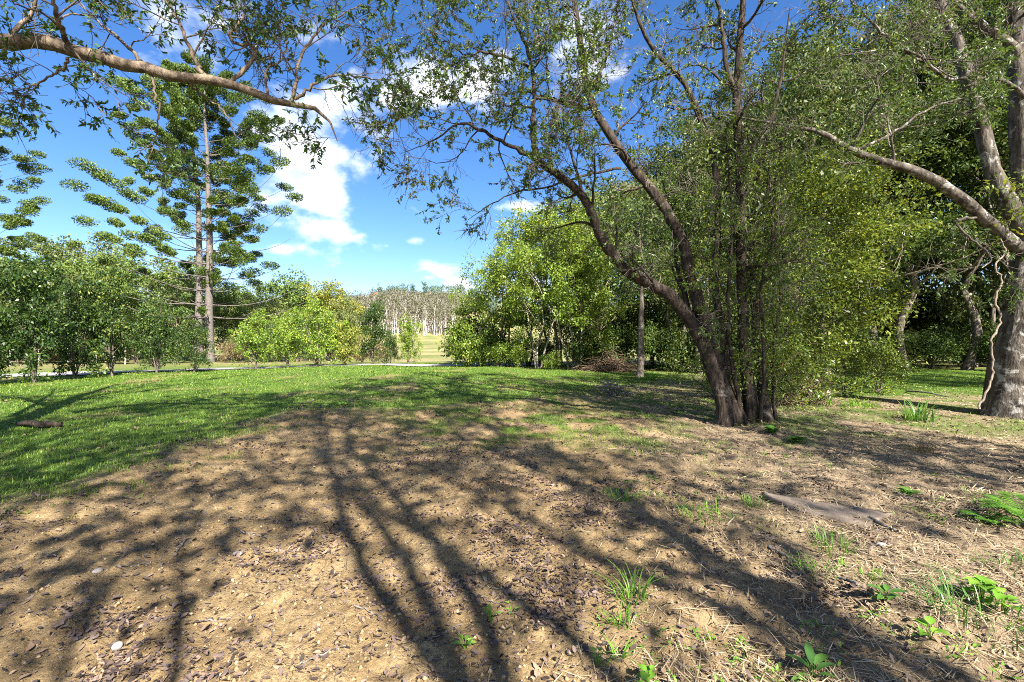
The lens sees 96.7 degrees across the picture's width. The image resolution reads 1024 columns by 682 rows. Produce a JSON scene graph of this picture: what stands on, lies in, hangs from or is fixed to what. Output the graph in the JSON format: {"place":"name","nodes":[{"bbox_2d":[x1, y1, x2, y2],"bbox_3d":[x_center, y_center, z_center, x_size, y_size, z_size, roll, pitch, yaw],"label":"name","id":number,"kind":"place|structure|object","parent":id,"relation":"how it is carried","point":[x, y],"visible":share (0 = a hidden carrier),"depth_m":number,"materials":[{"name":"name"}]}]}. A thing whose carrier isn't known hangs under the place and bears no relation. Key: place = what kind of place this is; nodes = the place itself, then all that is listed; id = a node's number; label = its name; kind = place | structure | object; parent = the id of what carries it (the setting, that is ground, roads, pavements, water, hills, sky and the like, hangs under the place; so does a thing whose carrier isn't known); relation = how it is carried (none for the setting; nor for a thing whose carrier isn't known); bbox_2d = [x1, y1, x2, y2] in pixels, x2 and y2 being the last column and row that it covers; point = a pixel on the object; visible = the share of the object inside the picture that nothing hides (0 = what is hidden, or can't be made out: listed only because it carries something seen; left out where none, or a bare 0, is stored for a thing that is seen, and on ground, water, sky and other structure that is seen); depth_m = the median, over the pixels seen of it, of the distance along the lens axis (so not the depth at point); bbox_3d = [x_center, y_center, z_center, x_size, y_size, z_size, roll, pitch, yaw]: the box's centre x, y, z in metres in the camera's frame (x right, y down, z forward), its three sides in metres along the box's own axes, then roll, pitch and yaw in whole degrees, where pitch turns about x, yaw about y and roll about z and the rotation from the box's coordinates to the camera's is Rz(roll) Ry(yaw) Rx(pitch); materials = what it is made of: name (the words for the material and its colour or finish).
{"place":"outdoors","nodes":[
{"label":"outdoors","id":0,"kind":"place"},
{"bbox_2d":[0,362,691,376],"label":"road","id":1,"kind":"structure","parent":0,"point":[80,373],"depth_m":28.13,"materials":[{"name":"grey asphalt"}]},
{"bbox_2d":[0,0,1005,330],"label":"sky","id":2,"kind":"structure","parent":0,"point":[346,228],"materials":[{"name":"blue"}]},
{"bbox_2d":[0,292,1023,681],"bbox_3d":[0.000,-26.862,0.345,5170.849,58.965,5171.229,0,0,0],"label":"ground","id":3,"kind":"structure","parent":0,"point":[320,454],"depth_m":4.08,"materials":[{"name":"soil"}]},
{"bbox_2d":[0,104,52,302],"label":"hoop pine","id":4,"kind":"object","parent":3,"relation":"on","point":[30,207],"visible":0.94,"depth_m":38.21,"materials":[{"name":"green plant"}]},
{"bbox_2d":[0,240,76,382],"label":"hedge shrub","id":5,"kind":"object","parent":3,"relation":"on","point":[16,279],"visible":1,"depth_m":17.91,"materials":[{"name":"green plant"}]},
{"bbox_2d":[0,235,76,327],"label":"woodland tree","id":6,"kind":"object","parent":3,"relation":"on","point":[37,247],"visible":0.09,"depth_m":59.66,"materials":[{"name":"green plant"}]},
{"bbox_2d":[0,249,136,332],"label":"woodland tree","id":7,"kind":"object","parent":3,"relation":"on","point":[79,268],"visible":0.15,"depth_m":52.89,"materials":[{"name":"green plant"}]},
{"bbox_2d":[39,272,103,378],"bbox_3d":[-19.927,-0.602,20.586,2.353,4.917,2.231,0,0,35],"label":"hedge shrub","id":8,"kind":"object","parent":3,"relation":"on","point":[68,354],"visible":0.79,"depth_m":20.39,"materials":[{"name":"green plant"}]},
{"bbox_2d":[30,231,135,320],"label":"woodland tree","id":9,"kind":"object","parent":3,"relation":"on","point":[78,255],"visible":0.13,"depth_m":65.98,"materials":[{"name":"green plant"}]},
{"bbox_2d":[37,271,150,360],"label":"woodland tree","id":10,"kind":"object","parent":3,"relation":"on","point":[73,278],"visible":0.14,"depth_m":43.39,"materials":[{"name":"green plant"}]},
{"bbox_2d":[64,255,146,376],"bbox_3d":[-19.074,-1.149,21.457,2.782,5.941,2.916,0,0,2],"label":"hedge shrub","id":11,"kind":"object","parent":3,"relation":"on","point":[108,318],"visible":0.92,"depth_m":21.12,"materials":[{"name":"green plant"}]},
{"bbox_2d":[73,243,157,338],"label":"woodland tree","id":12,"kind":"object","parent":3,"relation":"on","point":[131,273],"visible":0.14,"depth_m":56.79,"materials":[{"name":"green plant"}]},
{"bbox_2d":[76,276,170,359],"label":"woodland tree","id":13,"kind":"object","parent":3,"relation":"on","point":[132,293],"visible":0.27,"depth_m":45.29,"materials":[{"name":"green plant"}]},
{"bbox_2d":[99,242,186,358],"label":"woodland tree","id":14,"kind":"object","parent":3,"relation":"on","point":[159,259],"visible":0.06,"depth_m":64.92,"materials":[{"name":"green plant"}]},
{"bbox_2d":[112,257,205,360],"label":"woodland tree","id":15,"kind":"object","parent":3,"relation":"on","point":[141,279],"visible":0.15,"depth_m":57.06,"materials":[{"name":"green plant"}]},
{"bbox_2d":[134,289,186,373],"bbox_3d":[-17.595,-0.456,22.801,2.090,4.367,1.982,0,0,-2],"label":"hedge shrub","id":16,"kind":"object","parent":3,"relation":"on","point":[165,332],"visible":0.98,"depth_m":22.62,"materials":[{"name":"green plant"}]},
{"bbox_2d":[59,59,280,361],"bbox_3d":[-30.305,-11.882,42.163,15.958,27.850,15.683,0,0,0],"label":"hoop pine","id":17,"kind":"object","parent":3,"relation":"on","point":[153,233],"visible":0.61,"depth_m":39.62,"materials":[{"name":"green plant"}]},
{"bbox_2d":[132,274,217,342],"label":"woodland tree","id":18,"kind":"object","parent":3,"relation":"on","point":[182,283],"visible":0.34,"depth_m":49.68,"materials":[{"name":"green plant"}]},
{"bbox_2d":[174,315,215,371],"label":"hedge shrub","id":19,"kind":"object","parent":3,"relation":"on","point":[193,332],"visible":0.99,"depth_m":23.35,"materials":[{"name":"green plant"}]},
{"bbox_2d":[118,49,304,361],"bbox_3d":[-24.860,-11.160,40.448,14.216,26.297,15.628,0,0,0],"label":"hoop pine","id":20,"kind":"object","parent":3,"relation":"on","point":[180,103],"visible":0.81,"depth_m":38.94,"materials":[{"name":"green plant"}]},
{"bbox_2d":[0,0,425,203],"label":"overhanging tree","id":21,"kind":"object","parent":3,"relation":"on","point":[13,40],"visible":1,"depth_m":6.17,"materials":[{"name":"green plant"}]},
{"bbox_2d":[183,283,265,360],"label":"woodland tree","id":22,"kind":"object","parent":3,"relation":"on","point":[222,298],"visible":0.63,"depth_m":60.30,"materials":[{"name":"green plant"}]},
{"bbox_2d":[225,307,278,369],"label":"hedge shrub","id":23,"kind":"object","parent":3,"relation":"on","point":[251,337],"visible":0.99,"depth_m":25.95,"materials":[{"name":"green plant"}]},
{"bbox_2d":[219,295,291,361],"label":"woodland tree","id":24,"kind":"object","parent":3,"relation":"on","point":[274,309],"visible":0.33,"depth_m":53.67,"materials":[{"name":"green plant"}]},
{"bbox_2d":[233,264,312,357],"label":"woodland tree","id":25,"kind":"object","parent":3,"relation":"on","point":[271,287],"visible":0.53,"depth_m":60.96,"materials":[{"name":"green plant"}]},
{"bbox_2d":[263,307,307,367],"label":"hedge shrub","id":26,"kind":"object","parent":3,"relation":"on","point":[288,343],"visible":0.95,"depth_m":26.73,"materials":[{"name":"green plant"}]},
{"bbox_2d":[290,294,350,365],"bbox_3d":[-11.687,-0.610,27.901,3.533,4.649,2.929,0,0,-30],"label":"hedge shrub","id":27,"kind":"object","parent":3,"relation":"on","point":[313,308],"visible":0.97,"depth_m":27.65,"materials":[{"name":"green plant"}]},
{"bbox_2d":[299,278,345,360],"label":"woodland tree","id":28,"kind":"object","parent":3,"relation":"on","point":[326,297],"visible":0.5,"depth_m":57.94,"materials":[{"name":"green plant"}]},
{"bbox_2d":[311,288,359,359],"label":"woodland tree","id":29,"kind":"object","parent":3,"relation":"on","point":[346,300],"visible":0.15,"depth_m":62.94,"materials":[{"name":"green plant"}]},
{"bbox_2d":[215,284,468,335],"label":"hill wood","id":30,"kind":"object","parent":3,"relation":"on","point":[427,308],"visible":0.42,"depth_m":219.93,"materials":[{"name":"white plant"}]},
{"bbox_2d":[327,320,367,364],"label":"hedge shrub","id":31,"kind":"object","parent":3,"relation":"on","point":[345,337],"visible":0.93,"depth_m":28.47,"materials":[{"name":"plant"}]},
{"bbox_2d":[354,294,390,363],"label":"hedge shrub","id":32,"kind":"object","parent":3,"relation":"on","point":[369,346],"visible":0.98,"depth_m":30.37,"materials":[{"name":"green plant"}]},
{"bbox_2d":[222,281,546,327],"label":"ridge wood","id":33,"kind":"object","parent":3,"relation":"on","point":[450,288],"visible":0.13,"depth_m":504.67,"materials":[{"name":"green plant"}]},
{"bbox_2d":[396,313,422,363],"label":"hedge shrub","id":34,"kind":"object","parent":3,"relation":"on","point":[407,343],"visible":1,"depth_m":31.79,"materials":[{"name":"green plant"}]},
{"bbox_2d":[436,320,480,366],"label":"understorey shrub","id":35,"kind":"object","parent":3,"relation":"on","point":[456,337],"visible":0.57,"depth_m":28.43,"materials":[{"name":"green plant"}]},
{"bbox_2d":[456,332,503,366],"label":"understorey shrub","id":36,"kind":"object","parent":3,"relation":"on","point":[477,353],"visible":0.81,"depth_m":27.33,"materials":[{"name":"green plant"}]},
{"bbox_2d":[467,321,511,364],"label":"understorey shrub","id":37,"kind":"object","parent":3,"relation":"on","point":[489,337],"visible":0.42,"depth_m":27.84,"materials":[{"name":"green plant"}]},
{"bbox_2d":[447,267,541,366],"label":"grove tree","id":38,"kind":"object","parent":3,"relation":"on","point":[476,308],"visible":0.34,"depth_m":30.07,"materials":[{"name":"green plant"}]},
{"bbox_2d":[482,338,514,366],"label":"understorey shrub","id":39,"kind":"object","parent":3,"relation":"on","point":[501,350],"visible":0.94,"depth_m":26.96,"materials":[{"name":"green plant"}]},
{"bbox_2d":[447,237,567,366],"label":"grove tree","id":40,"kind":"object","parent":3,"relation":"on","point":[493,264],"visible":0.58,"depth_m":27.86,"materials":[{"name":"green plant"}]},
{"bbox_2d":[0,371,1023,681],"bbox_3d":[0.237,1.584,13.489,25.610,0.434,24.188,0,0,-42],"label":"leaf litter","id":41,"kind":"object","parent":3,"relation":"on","point":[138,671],"visible":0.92,"depth_m":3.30,"materials":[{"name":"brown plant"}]},
{"bbox_2d":[0,413,1023,681],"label":"soil crumbs","id":42,"kind":"object","parent":3,"relation":"on","point":[490,671],"visible":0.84,"depth_m":2.95,"materials":[{"name":"brown soil"}]},
{"bbox_2d":[487,210,569,366],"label":"grove tree","id":43,"kind":"object","parent":3,"relation":"on","point":[517,321],"visible":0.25,"depth_m":29.02,"materials":[{"name":"green plant"}]},
{"bbox_2d":[497,251,590,367],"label":"grove tree","id":44,"kind":"object","parent":3,"relation":"on","point":[520,283],"visible":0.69,"depth_m":25.63,"materials":[{"name":"green plant"}]},
{"bbox_2d":[481,201,618,365],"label":"grove tree","id":45,"kind":"object","parent":3,"relation":"on","point":[510,224],"visible":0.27,"depth_m":28.48,"materials":[{"name":"green plant"}]},
{"bbox_2d":[506,227,630,368],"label":"grove tree","id":46,"kind":"object","parent":3,"relation":"on","point":[589,294],"visible":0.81,"depth_m":23.47,"materials":[{"name":"green plant"}]},
{"bbox_2d":[530,191,621,366],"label":"tree","id":47,"kind":"object","parent":3,"relation":"on","point":[586,234],"visible":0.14,"depth_m":26.77,"materials":[{"name":"green plant"}]},
{"bbox_2d":[562,335,595,368],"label":"understorey shrub","id":48,"kind":"object","parent":3,"relation":"on","point":[577,350],"visible":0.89,"depth_m":24.20,"materials":[{"name":"green plant"}]},
{"bbox_2d":[536,185,638,366],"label":"grove tree","id":49,"kind":"object","parent":3,"relation":"on","point":[624,296],"visible":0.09,"depth_m":26.67,"materials":[{"name":"green plant"}]},
{"bbox_2d":[533,207,648,363],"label":"grove tree","id":50,"kind":"object","parent":3,"relation":"on","point":[565,228],"visible":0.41,"depth_m":24.38,"materials":[{"name":"green plant"}]},
{"bbox_2d":[577,321,631,364],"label":"wood shrub","id":51,"kind":"object","parent":3,"relation":"on","point":[617,337],"visible":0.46,"depth_m":25.18,"materials":[{"name":"green plant"}]},
{"bbox_2d":[342,0,880,431],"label":"leaning tree","id":52,"kind":"object","parent":3,"relation":"on","point":[731,410],"visible":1,"depth_m":8.99,"materials":[{"name":"green plant"}]},
{"bbox_2d":[562,343,661,372],"bbox_3d":[5.100,0.851,24.113,5.193,1.494,4.077,0,0,0],"label":"brush heap","id":53,"kind":"object","parent":3,"relation":"on","point":[611,364],"visible":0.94,"depth_m":23.58,"materials":[{"name":"brown wood"}]},
{"bbox_2d":[586,559,670,609],"bbox_3d":[0.753,1.582,3.008,0.562,0.257,0.547,0,0,39],"label":"grass tuft","id":54,"kind":"object","parent":3,"relation":"on","point":[633,591],"visible":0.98,"depth_m":2.98,"materials":[{"name":"green plant"}]},
{"bbox_2d":[599,298,665,363],"bbox_3d":[7.736,-0.536,29.503,5.819,4.644,5.244,0,0,-22],"label":"wood shrub","id":55,"kind":"object","parent":3,"relation":"on","point":[628,318],"visible":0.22,"depth_m":28.85,"materials":[{"name":"green plant"}]},
{"bbox_2d":[584,140,689,364],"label":"tree","id":56,"kind":"object","parent":3,"relation":"on","point":[649,305],"visible":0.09,"depth_m":32.31,"materials":[{"name":"green plant"}]},
{"bbox_2d":[615,319,681,365],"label":"wood shrub","id":57,"kind":"object","parent":3,"relation":"on","point":[648,350],"visible":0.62,"depth_m":25.38,"materials":[{"name":"green plant"}]},
{"bbox_2d":[589,182,711,376],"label":"slim tree","id":58,"kind":"object","parent":3,"relation":"on","point":[640,351],"visible":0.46,"depth_m":20.49,"materials":[{"name":"green plant"}]},
{"bbox_2d":[644,306,692,369],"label":"wood shrub","id":59,"kind":"object","parent":3,"relation":"on","point":[662,321],"visible":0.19,"depth_m":27.52,"materials":[{"name":"green plant"}]},
{"bbox_2d":[646,321,694,371],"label":"wood shrub","id":60,"kind":"object","parent":3,"relation":"on","point":[675,331],"visible":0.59,"depth_m":24.69,"materials":[{"name":"green plant"}]},
{"bbox_2d":[617,163,728,370],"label":"tree","id":61,"kind":"object","parent":3,"relation":"on","point":[667,319],"visible":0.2,"depth_m":24.36,"materials":[{"name":"green plant"}]},
{"bbox_2d":[597,107,769,373],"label":"tree","id":62,"kind":"object","parent":3,"relation":"on","point":[652,215],"visible":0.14,"depth_m":23.79,"materials":[{"name":"green plant"}]},
{"bbox_2d":[624,105,772,314],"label":"tree","id":63,"kind":"object","parent":3,"relation":"on","point":[677,123],"visible":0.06,"depth_m":31.47,"materials":[{"name":"green plant"}]},
{"bbox_2d":[660,339,741,397],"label":"bushy sapling","id":64,"kind":"object","parent":3,"relation":"on","point":[691,372],"visible":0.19,"depth_m":13.69,"materials":[{"name":"green plant"}]},
{"bbox_2d":[488,376,1023,681],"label":"straw litter","id":65,"kind":"object","parent":3,"relation":"on","point":[853,577],"visible":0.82,"depth_m":3.50,"materials":[{"name":"beige plant"}]},
{"bbox_2d":[657,109,859,370],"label":"tree","id":66,"kind":"object","parent":3,"relation":"on","point":[688,152],"visible":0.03,"depth_m":24.49,"materials":[{"name":"green plant"}]},
{"bbox_2d":[638,125,905,396],"bbox_3d":[7.276,-1.661,13.396,6.753,7.603,6.599,0,0,0],"label":"bushy sapling","id":67,"kind":"object","parent":3,"relation":"on","point":[833,304],"visible":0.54,"depth_m":11.88,"materials":[{"name":"green plant"}]},
{"bbox_2d":[707,55,848,310],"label":"tree","id":68,"kind":"object","parent":3,"relation":"on","point":[789,92],"visible":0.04,"depth_m":27.85,"materials":[{"name":"green plant"}]},
{"bbox_2d":[733,322,838,410],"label":"bushy sapling","id":69,"kind":"object","parent":3,"relation":"on","point":[804,363],"visible":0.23,"depth_m":11.52,"materials":[{"name":"green plant"}]},
{"bbox_2d":[755,333,846,408],"bbox_3d":[7.429,0.722,12.256,3.014,2.026,1.987,0,0,19],"label":"brush heap","id":70,"kind":"object","parent":3,"relation":"on","point":[792,394],"visible":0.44,"depth_m":12.01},
{"bbox_2d":[590,391,1022,681],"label":"weed sprigs","id":71,"kind":"object","parent":3,"relation":"on","point":[839,662],"visible":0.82,"depth_m":2.66,"materials":[{"name":"green plant"}]},
{"bbox_2d":[785,641,836,681],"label":"broadleaf weed","id":72,"kind":"object","parent":3,"relation":"on","point":[812,657],"visible":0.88,"depth_m":2.33,"materials":[{"name":"green plant"}]},
{"bbox_2d":[708,22,914,362],"bbox_3d":[20.033,-10.313,31.964,13.143,24.514,10.690,0,0,2],"label":"tree","id":73,"kind":"object","parent":3,"relation":"on","point":[811,47],"visible":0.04,"depth_m":31.22,"materials":[{"name":"green plant"}]},
{"bbox_2d":[766,328,866,405],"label":"bushy sapling","id":74,"kind":"object","parent":3,"relation":"on","point":[823,345],"visible":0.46,"depth_m":12.13,"materials":[{"name":"green plant"}]},
{"bbox_2d":[761,492,892,526],"bbox_3d":[3.176,1.721,4.584,1.155,0.091,0.513,0,0,28],"label":"flat rock","id":75,"kind":"object","parent":3,"relation":"on","point":[842,514],"visible":0.73,"depth_m":4.57,"materials":[{"name":"grey stone"}]},
{"bbox_2d":[718,18,942,370],"bbox_3d":[16.267,-7.437,25.265,9.157,18.608,10.997,0,0,-39],"label":"tree","id":76,"kind":"object","parent":3,"relation":"on","point":[824,49],"visible":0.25,"depth_m":23.18,"materials":[{"name":"green plant"}]},
{"bbox_2d":[800,523,864,556],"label":"grass tuft","id":77,"kind":"object","parent":3,"relation":"on","point":[840,540],"visible":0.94,"depth_m":3.77,"materials":[{"name":"green plant"}]},
{"bbox_2d":[662,114,1023,396],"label":"tree","id":78,"kind":"object","parent":3,"relation":"on","point":[882,311],"visible":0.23,"depth_m":12.63,"materials":[{"name":"green plant"}]},
{"bbox_2d":[761,1,930,366],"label":"tree","id":79,"kind":"object","parent":3,"relation":"on","point":[871,73],"visible":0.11,"depth_m":27.48,"materials":[{"name":"green plant"}]},
{"bbox_2d":[679,0,1023,418],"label":"lichened tree","id":80,"kind":"object","parent":3,"relation":"on","point":[1004,396],"visible":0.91,"depth_m":10.19,"materials":[{"name":"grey plant"}]},
{"bbox_2d":[978,239,1006,409],"bbox_3d":[10.495,-0.415,9.916,1.115,3.772,0.166,0,0,-25],"label":"climbing vine","id":81,"kind":"object","parent":80,"relation":"attached to","point":[993,335],"visible":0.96,"depth_m":9.92,"materials":[{"name":"brown plant"}]},
{"bbox_2d":[809,322,934,396],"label":"bushy sapling","id":82,"kind":"object","parent":3,"relation":"on","point":[857,362],"visible":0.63,"depth_m":13.59,"materials":[{"name":"green plant"}]},
{"bbox_2d":[840,337,915,395],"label":"bushy sapling","id":83,"kind":"object","parent":3,"relation":"on","point":[887,351],"visible":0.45,"depth_m":14.90,"materials":[{"name":"green plant"}]},
{"bbox_2d":[754,52,1003,367],"bbox_3d":[20.244,-7.185,25.851,11.995,18.068,9.756,0,0,32],"label":"tree","id":84,"kind":"object","parent":3,"relation":"on","point":[875,82],"visible":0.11,"depth_m":25.07,"materials":[{"name":"green plant"}]},
{"bbox_2d":[793,62,1004,369],"bbox_3d":[21.345,-6.946,25.754,9.539,17.666,11.728,0,0,27],"label":"tree","id":85,"kind":"object","parent":3,"relation":"on","point":[907,266],"visible":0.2,"depth_m":23.88,"materials":[{"name":"green plant"}]},
{"bbox_2d":[792,84,1007,367],"bbox_3d":[21.315,-6.344,27.052,8.850,16.390,10.880,0,0,-15],"label":"tree","id":86,"kind":"object","parent":3,"relation":"on","point":[942,208],"visible":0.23,"depth_m":24.29,"materials":[{"name":"green plant"}]},
{"bbox_2d":[897,398,941,422],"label":"strap plant","id":87,"kind":"object","parent":3,"relation":"on","point":[919,413],"visible":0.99,"depth_m":9.82,"materials":[{"name":"green plant"}]},
{"bbox_2d":[839,0,1003,333],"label":"tree","id":88,"kind":"object","parent":3,"relation":"on","point":[952,301],"visible":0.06,"depth_m":27.02,"materials":[{"name":"green plant"}]},
{"bbox_2d":[839,0,1005,364],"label":"tree","id":89,"kind":"object","parent":3,"relation":"on","point":[930,77],"visible":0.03,"depth_m":27.87,"materials":[{"name":"green plant"}]},
{"bbox_2d":[875,276,997,337],"bbox_3d":[32.647,-1.819,36.794,9.406,7.507,8.478,0,0,0],"label":"wood shrub","id":90,"kind":"object","parent":3,"relation":"on","point":[920,326],"visible":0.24,"depth_m":35.39,"materials":[{"name":"green plant"}]},
{"bbox_2d":[865,51,1010,271],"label":"tree","id":91,"kind":"object","parent":3,"relation":"on","point":[1004,141],"visible":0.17,"depth_m":23.63,"materials":[{"name":"green plant"}]},
{"bbox_2d":[905,324,972,368],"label":"wood shrub","id":92,"kind":"object","parent":3,"relation":"on","point":[936,341],"visible":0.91,"depth_m":25.65,"materials":[{"name":"green plant"}]},
{"bbox_2d":[880,51,1010,370],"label":"tree","id":93,"kind":"object","parent":3,"relation":"on","point":[969,363],"visible":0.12,"depth_m":25.64,"materials":[{"name":"green plant"}]},
{"bbox_2d":[891,1,1006,365],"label":"tree","id":94,"kind":"object","parent":3,"relation":"on","point":[995,276],"visible":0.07,"depth_m":28.30,"materials":[{"name":"green plant"}]},
{"bbox_2d":[893,557,1023,658],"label":"grass tuft","id":95,"kind":"object","parent":3,"relation":"on","point":[980,605],"visible":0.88,"depth_m":2.89,"materials":[{"name":"green plant"}]},
{"bbox_2d":[917,40,1008,266],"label":"tree","id":96,"kind":"object","parent":3,"relation":"on","point":[967,188],"visible":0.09,"depth_m":24.94,"materials":[{"name":"green plant"}]},
{"bbox_2d":[921,0,1006,366],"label":"tree","id":97,"kind":"object","parent":3,"relation":"on","point":[992,311],"visible":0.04,"depth_m":28.36,"materials":[{"name":"green plant"}]},
{"bbox_2d":[938,315,997,365],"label":"wood shrub","id":98,"kind":"object","parent":3,"relation":"on","point":[985,324],"visible":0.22,"depth_m":28.93,"materials":[{"name":"green plant"}]},
{"bbox_2d":[960,574,997,605],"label":"broadleaf weed","id":99,"kind":"object","parent":3,"relation":"on","point":[983,581],"visible":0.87,"depth_m":2.98,"materials":[{"name":"green plant"}]},
{"bbox_2d":[967,328,996,363],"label":"wood shrub","id":100,"kind":"object","parent":3,"relation":"on","point":[984,348],"visible":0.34,"depth_m":25.07,"materials":[{"name":"green plant"}]},
{"bbox_2d":[973,491,1023,521],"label":"fern","id":101,"kind":"object","parent":3,"relation":"on","point":[995,503],"visible":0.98,"depth_m":4.44,"materials":[{"name":"green plant"}]},
{"bbox_2d":[0,362,1023,568],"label":"grass","id":102,"kind":"structure","parent":0,"point":[61,474],"depth_m":11.46,"materials":[{"name":"green plant"}]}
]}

